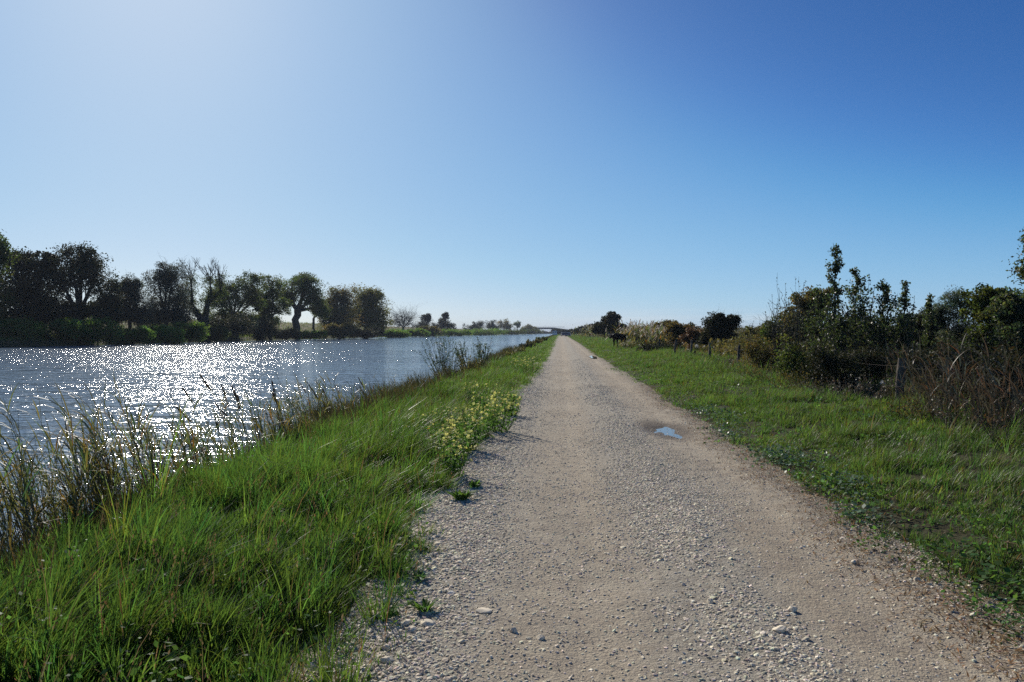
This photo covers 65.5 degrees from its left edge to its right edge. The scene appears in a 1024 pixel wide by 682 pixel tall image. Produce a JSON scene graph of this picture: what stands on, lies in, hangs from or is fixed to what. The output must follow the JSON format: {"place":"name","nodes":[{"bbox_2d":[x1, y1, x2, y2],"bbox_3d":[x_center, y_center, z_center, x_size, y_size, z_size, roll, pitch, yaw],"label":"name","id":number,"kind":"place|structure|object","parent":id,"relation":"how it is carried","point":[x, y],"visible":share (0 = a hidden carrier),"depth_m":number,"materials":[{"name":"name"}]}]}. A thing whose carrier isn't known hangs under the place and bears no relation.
{"place":"outdoors","nodes":[
{"label":"outdoors","id":0,"kind":"place"},
{"bbox_2d":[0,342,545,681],"bbox_3d":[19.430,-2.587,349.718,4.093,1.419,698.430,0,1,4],"label":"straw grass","id":1,"kind":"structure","parent":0,"point":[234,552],"depth_m":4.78,"materials":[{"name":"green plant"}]},
{"bbox_2d":[0,334,551,550],"bbox_3d":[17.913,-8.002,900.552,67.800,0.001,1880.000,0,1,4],"label":"water","id":2,"kind":"structure","parent":0,"point":[163,370],"depth_m":34.19,"materials":[{"name":"blue liquid"}]},
{"bbox_2d":[0,334,559,681],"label":"grass","id":3,"kind":"structure","parent":0,"point":[335,587],"depth_m":4.78,"materials":[{"name":"green plant"}]},
{"bbox_2d":[0,318,1023,681],"bbox_3d":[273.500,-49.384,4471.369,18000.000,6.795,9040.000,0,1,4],"label":"ground","id":4,"kind":"structure","parent":0,"point":[930,528],"depth_m":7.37,"materials":[{"name":"green plant"}]},
{"bbox_2d":[0,229,21,319],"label":"broadleaf tree","id":5,"kind":"object","parent":4,"relation":"on","point":[5,252],"visible":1,"depth_m":112.13,"materials":[{"name":"green plant"}]},
{"bbox_2d":[1,315,48,339],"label":"bush","id":6,"kind":"object","parent":4,"relation":"on","point":[24,327],"visible":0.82,"depth_m":108.30,"materials":[{"name":"green plant"}]},
{"bbox_2d":[0,246,68,326],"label":"broadleaf tree","id":7,"kind":"object","parent":4,"relation":"on","point":[24,286],"visible":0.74,"depth_m":118.58,"materials":[{"name":"green plant"}]},
{"bbox_2d":[36,316,93,340],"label":"bush","id":8,"kind":"object","parent":4,"relation":"on","point":[67,329],"visible":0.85,"depth_m":112.31,"materials":[{"name":"green plant"}]},
{"bbox_2d":[0,381,132,563],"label":"reed clump","id":9,"kind":"object","parent":4,"relation":"on","point":[12,504],"visible":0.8,"depth_m":5.89,"materials":[{"name":"green plant"}]},
{"bbox_2d":[29,241,126,325],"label":"broadleaf tree","id":10,"kind":"object","parent":4,"relation":"on","point":[78,268],"visible":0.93,"depth_m":120.37,"materials":[{"name":"green plant"}]},
{"bbox_2d":[80,316,125,344],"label":"bush","id":11,"kind":"object","parent":4,"relation":"on","point":[102,332],"visible":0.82,"depth_m":114.86,"materials":[{"name":"green plant"}]},
{"bbox_2d":[0,370,206,549],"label":"reed clump","id":12,"kind":"object","parent":4,"relation":"on","point":[97,474],"visible":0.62,"depth_m":6.78,"materials":[{"name":"green plant"}]},
{"bbox_2d":[114,272,156,328],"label":"willow bush","id":13,"kind":"object","parent":4,"relation":"on","point":[135,314],"visible":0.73,"depth_m":131.07,"materials":[{"name":"green plant"}]},
{"bbox_2d":[113,325,157,344],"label":"bush","id":14,"kind":"object","parent":4,"relation":"on","point":[141,334],"visible":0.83,"depth_m":120.25,"materials":[{"name":"green plant"}]},
{"bbox_2d":[56,397,274,514],"bbox_3d":[-3.412,1.234,8.276,1.849,1.405,3.023,0,1,4],"label":"reed clump","id":15,"kind":"object","parent":4,"relation":"on","point":[194,440],"visible":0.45,"depth_m":8.18,"materials":[{"name":"green plant"}]},
{"bbox_2d":[147,324,186,343],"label":"bush","id":16,"kind":"object","parent":4,"relation":"on","point":[168,335],"visible":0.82,"depth_m":125.47,"materials":[{"name":"green plant"}]},
{"bbox_2d":[140,255,197,327],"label":"willow tree","id":17,"kind":"object","parent":4,"relation":"on","point":[169,307],"visible":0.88,"depth_m":140.91,"materials":[{"name":"green plant"}]},
{"bbox_2d":[168,320,209,343],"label":"bush","id":18,"kind":"object","parent":4,"relation":"on","point":[197,331],"visible":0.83,"depth_m":133.44,"materials":[{"name":"green plant"}]},
{"bbox_2d":[176,256,230,339],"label":"pollard tree","id":19,"kind":"object","parent":4,"relation":"on","point":[207,309],"visible":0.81,"depth_m":155.45,"materials":[{"name":"brown plant"}]},
{"bbox_2d":[134,370,301,474],"bbox_3d":[-3.413,1.177,9.737,1.806,1.707,2.971,0,1,4],"label":"reed clump","id":20,"kind":"object","parent":4,"relation":"on","point":[237,399],"visible":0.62,"depth_m":9.83,"materials":[{"name":"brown plant"}]},
{"bbox_2d":[205,324,230,342],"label":"bush","id":21,"kind":"object","parent":4,"relation":"on","point":[216,332],"visible":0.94,"depth_m":143.18,"materials":[{"name":"green plant"}]},
{"bbox_2d":[207,311,260,341],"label":"bush","id":22,"kind":"object","parent":4,"relation":"on","point":[233,325],"visible":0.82,"depth_m":152.21,"materials":[{"name":"green plant"}]},
{"bbox_2d":[205,269,269,336],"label":"broadleaf tree","id":23,"kind":"object","parent":4,"relation":"on","point":[235,299],"visible":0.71,"depth_m":175.03,"materials":[{"name":"green plant"}]},
{"bbox_2d":[246,314,282,340],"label":"bush","id":24,"kind":"object","parent":4,"relation":"on","point":[263,332],"visible":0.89,"depth_m":165.42,"materials":[{"name":"green plant"}]},
{"bbox_2d":[0,369,531,681],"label":"verge weeds","id":25,"kind":"object","parent":4,"relation":"on","point":[187,657],"visible":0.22,"depth_m":3.95,"materials":[{"name":"green plant"}]},
{"bbox_2d":[0,317,534,347],"bbox_3d":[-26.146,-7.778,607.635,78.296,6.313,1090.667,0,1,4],"label":"bank grass","id":26,"kind":"structure","parent":4,"relation":"on","point":[7,338],"depth_m":110.89,"materials":[{"name":"green plant"}]},
{"bbox_2d":[247,274,292,337],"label":"broadleaf tree","id":27,"kind":"object","parent":4,"relation":"on","point":[282,305],"visible":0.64,"depth_m":189.59,"materials":[{"name":"green plant"}]},
{"bbox_2d":[0,359,540,681],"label":"seed heads","id":28,"kind":"object","parent":4,"relation":"on","point":[213,580],"visible":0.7,"depth_m":4.45,"materials":[{"name":"green plant"}]},
{"bbox_2d":[210,375,330,453],"bbox_3d":[-3.279,1.197,11.168,1.585,1.459,3.166,0,1,4],"label":"reed clump","id":29,"kind":"object","parent":4,"relation":"on","point":[274,415],"visible":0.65,"depth_m":11.03,"materials":[{"name":"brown plant"}]},
{"bbox_2d":[0,334,554,604],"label":"bank sedge","id":30,"kind":"object","parent":4,"relation":"on","point":[418,382],"visible":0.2,"depth_m":11.21,"materials":[{"name":"green plant"}]},
{"bbox_2d":[273,327,302,339],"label":"bush","id":31,"kind":"object","parent":4,"relation":"on","point":[287,333],"visible":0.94,"depth_m":184.34,"materials":[{"name":"green plant"}]},
{"bbox_2d":[275,271,333,336],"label":"broadleaf tree","id":32,"kind":"object","parent":4,"relation":"on","point":[302,286],"visible":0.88,"depth_m":207.56,"materials":[{"name":"green plant"}]},
{"bbox_2d":[300,329,326,339],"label":"bush","id":33,"kind":"object","parent":4,"relation":"on","point":[313,334],"visible":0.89,"depth_m":198.09,"materials":[{"name":"green plant"}]},
{"bbox_2d":[272,370,369,421],"bbox_3d":[-3.332,1.247,13.692,1.713,1.542,2.683,0,1,4],"label":"reed clump","id":34,"kind":"object","parent":4,"relation":"on","point":[322,401],"visible":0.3,"depth_m":13.67,"materials":[{"name":"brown plant"}]},
{"bbox_2d":[320,322,357,338],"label":"bush","id":35,"kind":"object","parent":4,"relation":"on","point":[334,330],"visible":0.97,"depth_m":215.72,"materials":[{"name":"green plant"}]},
{"bbox_2d":[317,282,363,338],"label":"broadleaf tree","id":36,"kind":"object","parent":4,"relation":"on","point":[340,309],"visible":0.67,"depth_m":233.51,"materials":[{"name":"green plant"}]},
{"bbox_2d":[345,325,386,338],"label":"bush","id":37,"kind":"object","parent":4,"relation":"on","point":[371,332],"visible":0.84,"depth_m":229.34,"materials":[{"name":"green plant"}]},
{"bbox_2d":[344,282,394,329],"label":"broadleaf tree","id":38,"kind":"object","parent":4,"relation":"on","point":[374,311],"visible":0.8,"depth_m":250.21,"materials":[{"name":"green plant"}]},
{"bbox_2d":[380,328,410,337],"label":"bush","id":39,"kind":"object","parent":4,"relation":"on","point":[395,333],"visible":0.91,"depth_m":270.54,"materials":[{"name":"green plant"}]},
{"bbox_2d":[388,304,427,329],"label":"bare tree","id":40,"kind":"object","parent":4,"relation":"on","point":[405,319],"visible":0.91,"depth_m":372.39,"materials":[{"name":"grey plant"}]},
{"bbox_2d":[416,330,467,375],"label":"willow shrub","id":41,"kind":"object","parent":4,"relation":"on","point":[442,362],"visible":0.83,"depth_m":25.06,"materials":[{"name":"green plant"}]},
{"bbox_2d":[421,414,463,448],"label":"flowering plant","id":42,"kind":"object","parent":4,"relation":"on","point":[445,428],"visible":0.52,"depth_m":9.94,"materials":[{"name":"green plant"}]},
{"bbox_2d":[431,312,456,329],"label":"tree","id":43,"kind":"object","parent":4,"relation":"on","point":[444,324],"visible":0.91,"depth_m":442.39,"materials":[{"name":"green plant"}]},
{"bbox_2d":[435,424,476,478],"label":"flowering plant","id":44,"kind":"object","parent":4,"relation":"on","point":[455,451],"visible":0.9,"depth_m":8.40,"materials":[{"name":"green plant"}]},
{"bbox_2d":[450,409,484,449],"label":"flowering plant","id":45,"kind":"object","parent":4,"relation":"on","point":[473,423],"visible":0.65,"depth_m":10.24,"materials":[{"name":"green plant"}]},
{"bbox_2d":[453,338,492,368],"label":"willow shrub","id":46,"kind":"object","parent":4,"relation":"on","point":[460,349],"visible":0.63,"depth_m":31.47,"materials":[{"name":"green plant"}]},
{"bbox_2d":[462,398,501,437],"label":"flowering plant","id":47,"kind":"object","parent":4,"relation":"on","point":[490,419],"visible":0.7,"depth_m":11.66,"materials":[{"name":"green plant"}]},
{"bbox_2d":[469,327,507,335],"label":"bush","id":48,"kind":"object","parent":4,"relation":"on","point":[482,332],"visible":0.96,"depth_m":450.67,"materials":[{"name":"green plant"}]},
{"bbox_2d":[480,391,521,432],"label":"flowering plant","id":49,"kind":"object","parent":4,"relation":"on","point":[508,422],"visible":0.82,"depth_m":12.22,"materials":[{"name":"green plant"}]},
{"bbox_2d":[590,311,627,336],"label":"broadleaf tree","id":50,"kind":"object","parent":4,"relation":"on","point":[609,320],"visible":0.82,"depth_m":133.24,"materials":[{"name":"green plant"}]},
{"bbox_2d":[605,318,664,344],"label":"plumed reeds","id":51,"kind":"object","parent":4,"relation":"on","point":[634,333],"visible":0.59,"depth_m":72.98,"materials":[{"name":"beige plant"}]},
{"bbox_2d":[637,324,672,344],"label":"plumed reeds","id":52,"kind":"object","parent":4,"relation":"on","point":[657,336],"visible":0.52,"depth_m":60.95,"materials":[{"name":"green plant"}]},
{"bbox_2d":[636,341,679,351],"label":"bush","id":53,"kind":"object","parent":4,"relation":"on","point":[645,346],"visible":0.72,"depth_m":54.33,"materials":[{"name":"green plant"}]},
{"bbox_2d":[663,321,697,348],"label":"bush","id":54,"kind":"object","parent":4,"relation":"on","point":[678,329],"visible":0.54,"depth_m":59.08,"materials":[{"name":"brown plant"}]},
{"bbox_2d":[678,326,704,350],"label":"bush","id":55,"kind":"object","parent":4,"relation":"on","point":[694,334],"visible":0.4,"depth_m":54.16,"materials":[{"name":"brown plant"}]},
{"bbox_2d":[695,304,744,351],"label":"broadleaf tree","id":56,"kind":"object","parent":4,"relation":"on","point":[720,325],"visible":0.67,"depth_m":51.05,"materials":[{"name":"green plant"}]},
{"bbox_2d":[693,418,755,440],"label":"ground weeds","id":57,"kind":"object","parent":4,"relation":"on","point":[719,430],"visible":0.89,"depth_m":12.03,"materials":[{"name":"green plant"}]},
{"bbox_2d":[680,401,773,432],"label":"ground weeds","id":58,"kind":"object","parent":4,"relation":"on","point":[717,412],"visible":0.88,"depth_m":14.21,"materials":[{"name":"green plant"}]},
{"bbox_2d":[724,329,761,363],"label":"bramble","id":59,"kind":"object","parent":4,"relation":"on","point":[740,343],"visible":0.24,"depth_m":32.17,"materials":[{"name":"green plant"}]},
{"bbox_2d":[736,360,791,380],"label":"dead weeds","id":60,"kind":"object","parent":4,"relation":"on","point":[755,372],"visible":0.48,"depth_m":22.62,"materials":[{"name":"brown plant"}]},
{"bbox_2d":[738,330,790,370],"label":"bramble","id":61,"kind":"object","parent":4,"relation":"on","point":[765,353],"visible":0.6,"depth_m":26.67,"materials":[{"name":"green plant"}]},
{"bbox_2d":[753,309,801,350],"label":"bush","id":62,"kind":"object","parent":4,"relation":"on","point":[762,329],"visible":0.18,"depth_m":29.50,"materials":[{"name":"green plant"}]},
{"bbox_2d":[725,439,839,476],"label":"ground weeds","id":63,"kind":"object","parent":4,"relation":"on","point":[777,455],"visible":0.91,"depth_m":9.40,"materials":[{"name":"green plant"}]},
{"bbox_2d":[762,283,806,372],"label":"bare shrub","id":64,"kind":"object","parent":4,"relation":"on","point":[796,326],"visible":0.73,"depth_m":22.96,"materials":[{"name":"brown plant"}]},
{"bbox_2d":[769,370,824,391],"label":"dead weeds","id":65,"kind":"object","parent":4,"relation":"on","point":[789,377],"visible":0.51,"depth_m":18.61,"materials":[{"name":"brown plant"}]},
{"bbox_2d":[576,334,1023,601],"bbox_3d":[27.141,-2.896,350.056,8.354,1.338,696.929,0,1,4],"label":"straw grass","id":66,"kind":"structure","parent":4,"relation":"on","point":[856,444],"depth_m":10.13,"materials":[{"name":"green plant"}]},
{"bbox_2d":[771,331,829,381],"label":"bramble","id":67,"kind":"object","parent":4,"relation":"on","point":[787,359],"visible":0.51,"depth_m":20.92,"materials":[{"name":"green plant"}]},
{"bbox_2d":[595,326,1015,361],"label":"scrub","id":68,"kind":"object","parent":4,"relation":"on","point":[725,350],"visible":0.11,"depth_m":45.63,"materials":[{"name":"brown plant"}]},
{"bbox_2d":[778,285,844,353],"bbox_3d":[10.624,-0.250,28.447,2.566,3.536,1.980,0,1,-18],"label":"bush","id":69,"kind":"object","parent":4,"relation":"on","point":[804,298],"visible":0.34,"depth_m":28.04,"materials":[{"name":"green plant"}]},
{"bbox_2d":[606,364,1023,646],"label":"verge weeds","id":70,"kind":"object","parent":4,"relation":"on","point":[990,609],"visible":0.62,"depth_m":6.39,"materials":[{"name":"green plant"}]},
{"bbox_2d":[798,284,833,351],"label":"sapling","id":71,"kind":"object","parent":4,"relation":"on","point":[820,299],"visible":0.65,"depth_m":24.41,"materials":[{"name":"green plant"}]},
{"bbox_2d":[636,337,1016,399],"bbox_3d":[9.241,0.611,39.682,0.406,1.284,63.857,0,1,4],"label":"wire fence","id":72,"kind":"object","parent":4,"relation":"on","point":[902,372],"visible":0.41,"depth_m":15.75,"materials":[{"name":"brown wood"}]},
{"bbox_2d":[635,384,1023,681],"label":"straw litter","id":73,"kind":"object","parent":4,"relation":"on","point":[963,613],"visible":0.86,"depth_m":4.95,"materials":[{"name":"beige plant"}]},
{"bbox_2d":[789,338,876,390],"bbox_3d":[7.328,0.463,17.994,1.884,1.620,1.512,1,1,40],"label":"bramble","id":74,"kind":"object","parent":4,"relation":"on","point":[826,362],"visible":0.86,"depth_m":17.90,"materials":[{"name":"green plant"}]},
{"bbox_2d":[814,313,871,370],"bbox_3d":[8.813,0.304,21.360,1.630,2.131,1.702,0,1,4],"label":"sapling","id":75,"kind":"object","parent":4,"relation":"on","point":[838,339],"visible":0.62,"depth_m":21.36,"materials":[{"name":"green plant"}]},
{"bbox_2d":[810,243,880,353],"bbox_3d":[9.317,-0.700,22.311,1.748,4.117,1.410,0,1,4],"label":"sapling","id":76,"kind":"object","parent":4,"relation":"on","point":[837,264],"visible":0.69,"depth_m":22.48,"materials":[{"name":"green plant"}]},
{"bbox_2d":[792,465,898,504],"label":"ground weeds","id":77,"kind":"object","parent":4,"relation":"on","point":[845,478],"visible":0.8,"depth_m":7.74,"materials":[{"name":"green plant"}]},
{"bbox_2d":[792,371,905,400],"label":"dead weeds","id":78,"kind":"object","parent":4,"relation":"on","point":[858,388],"visible":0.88,"depth_m":16.46,"materials":[{"name":"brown plant"}]},
{"bbox_2d":[840,267,878,359],"bbox_3d":[10.088,-0.384,23.462,1.156,3.600,1.245,0,1,4],"label":"sapling","id":79,"kind":"object","parent":4,"relation":"on","point":[855,288],"visible":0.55,"depth_m":23.31,"materials":[{"name":"green plant"}]},
{"bbox_2d":[816,489,905,531],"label":"ground weeds","id":80,"kind":"object","parent":4,"relation":"on","point":[877,516],"visible":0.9,"depth_m":6.56,"materials":[{"name":"green plant"}]},
{"bbox_2d":[840,333,896,382],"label":"bramble","id":81,"kind":"object","parent":4,"relation":"on","point":[867,359],"visible":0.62,"depth_m":18.44,"materials":[{"name":"green plant"}]},
{"bbox_2d":[844,285,899,370],"bbox_3d":[9.914,-0.066,21.953,1.705,2.952,1.427,0,1,-34],"label":"sapling","id":82,"kind":"object","parent":4,"relation":"on","point":[875,342],"visible":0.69,"depth_m":21.79,"materials":[{"name":"green plant"}]},
{"bbox_2d":[870,278,903,352],"bbox_3d":[10.730,-0.194,22.813,1.130,3.252,1.090,0,1,4],"label":"sapling","id":83,"kind":"object","parent":4,"relation":"on","point":[885,288],"visible":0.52,"depth_m":22.77,"materials":[{"name":"green plant"}]},
{"bbox_2d":[842,309,936,356],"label":"bush","id":84,"kind":"object","parent":4,"relation":"on","point":[891,331],"visible":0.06,"depth_m":25.77,"materials":[{"name":"green plant"}]},
{"bbox_2d":[871,307,924,370],"bbox_3d":[10.626,0.222,21.939,1.337,2.417,1.321,0,1,25],"label":"sapling","id":85,"kind":"object","parent":4,"relation":"on","point":[900,326],"visible":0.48,"depth_m":21.77,"materials":[{"name":"green plant"}]},
{"bbox_2d":[887,280,935,373],"bbox_3d":[11.730,-0.199,23.717,1.141,3.282,1.234,0,1,-28],"label":"sapling","id":86,"kind":"object","parent":4,"relation":"on","point":[905,300],"visible":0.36,"depth_m":23.76,"materials":[{"name":"green plant"}]},
{"bbox_2d":[881,394,970,421],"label":"dead weeds","id":87,"kind":"object","parent":4,"relation":"on","point":[906,405],"visible":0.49,"depth_m":12.52,"materials":[{"name":"grey plant"}]},
{"bbox_2d":[911,292,948,359],"bbox_3d":[12.675,-0.026,24.199,0.687,2.914,1.164,0,1,-35],"label":"sapling","id":88,"kind":"object","parent":4,"relation":"on","point":[928,305],"visible":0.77,"depth_m":24.18,"materials":[{"name":"green plant"}]},
{"bbox_2d":[887,323,980,386],"bbox_3d":[8.834,0.481,16.499,2.001,1.737,1.143,0,1,33],"label":"bramble","id":89,"kind":"object","parent":4,"relation":"on","point":[918,364],"visible":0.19,"depth_m":16.61,"materials":[{"name":"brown plant"}]},
{"bbox_2d":[860,335,1015,423],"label":"dry reeds","id":90,"kind":"object","parent":4,"relation":"on","point":[931,384],"visible":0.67,"depth_m":12.34,"materials":[{"name":"brown plant"}]},
{"bbox_2d":[920,285,983,359],"bbox_3d":[13.851,-0.081,24.896,1.941,3.395,1.841,0,1,4],"label":"bush","id":91,"kind":"object","parent":4,"relation":"on","point":[951,300],"visible":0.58,"depth_m":24.89,"materials":[{"name":"green plant"}]},
{"bbox_2d":[896,536,1008,594],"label":"ground weeds","id":92,"kind":"object","parent":4,"relation":"on","point":[940,556],"visible":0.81,"depth_m":5.25,"materials":[{"name":"green plant"}]},
{"bbox_2d":[902,330,1023,432],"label":"dry reeds","id":93,"kind":"object","parent":4,"relation":"on","point":[947,380],"visible":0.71,"depth_m":11.20,"materials":[{"name":"brown plant"}]},
{"bbox_2d":[912,330,1023,410],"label":"bramble","id":94,"kind":"object","parent":4,"relation":"on","point":[968,354],"visible":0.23,"depth_m":13.18,"materials":[{"name":"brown plant"}]},
{"bbox_2d":[926,396,1023,432],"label":"dead weeds","id":95,"kind":"object","parent":4,"relation":"on","point":[964,411],"visible":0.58,"depth_m":10.79,"materials":[{"name":"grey plant"}]},
{"bbox_2d":[933,348,1023,441],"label":"dry reeds","id":96,"kind":"object","parent":4,"relation":"on","point":[969,389],"visible":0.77,"depth_m":10.30,"materials":[{"name":"brown plant"}]},
{"bbox_2d":[960,393,1009,451],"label":"bare twig","id":97,"kind":"object","parent":4,"relation":"on","point":[992,435],"visible":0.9,"depth_m":9.27,"materials":[{"name":"brown plant"}]},
{"bbox_2d":[948,282,1022,363],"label":"bush","id":98,"kind":"object","parent":4,"relation":"on","point":[980,301],"visible":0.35,"depth_m":23.75,"materials":[{"name":"green plant"}]},
{"bbox_2d":[959,322,1023,415],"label":"bramble","id":99,"kind":"object","parent":4,"relation":"on","point":[1012,360],"visible":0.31,"depth_m":11.87,"materials":[{"name":"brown plant"}]},
{"bbox_2d":[964,553,1023,604],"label":"ground weeds","id":100,"kind":"object","parent":4,"relation":"on","point":[983,574],"visible":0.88,"depth_m":4.82,"materials":[{"name":"green plant"}]},
{"bbox_2d":[983,287,1023,364],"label":"bush","id":101,"kind":"object","parent":4,"relation":"on","point":[1010,305],"visible":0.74,"depth_m":18.24,"materials":[{"name":"green plant"}]},
{"bbox_2d":[1001,229,1023,285],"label":"broadleaf tree","id":102,"kind":"object","parent":4,"relation":"on","point":[1020,274],"visible":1,"depth_m":15.03,"materials":[{"name":"green plant"}]},
{"bbox_2d":[0,0,1023,331],"label":"sky","id":103,"kind":"structure","parent":0,"point":[561,164],"materials":[{"name":"blue"}]},
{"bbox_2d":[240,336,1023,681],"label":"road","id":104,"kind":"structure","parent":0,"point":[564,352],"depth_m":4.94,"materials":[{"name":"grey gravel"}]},
{"bbox_2d":[405,596,442,611],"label":"weed","id":105,"kind":"object","parent":104,"relation":"on","point":[426,606],"visible":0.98,"depth_m":4.41,"materials":[{"name":"green plant"}]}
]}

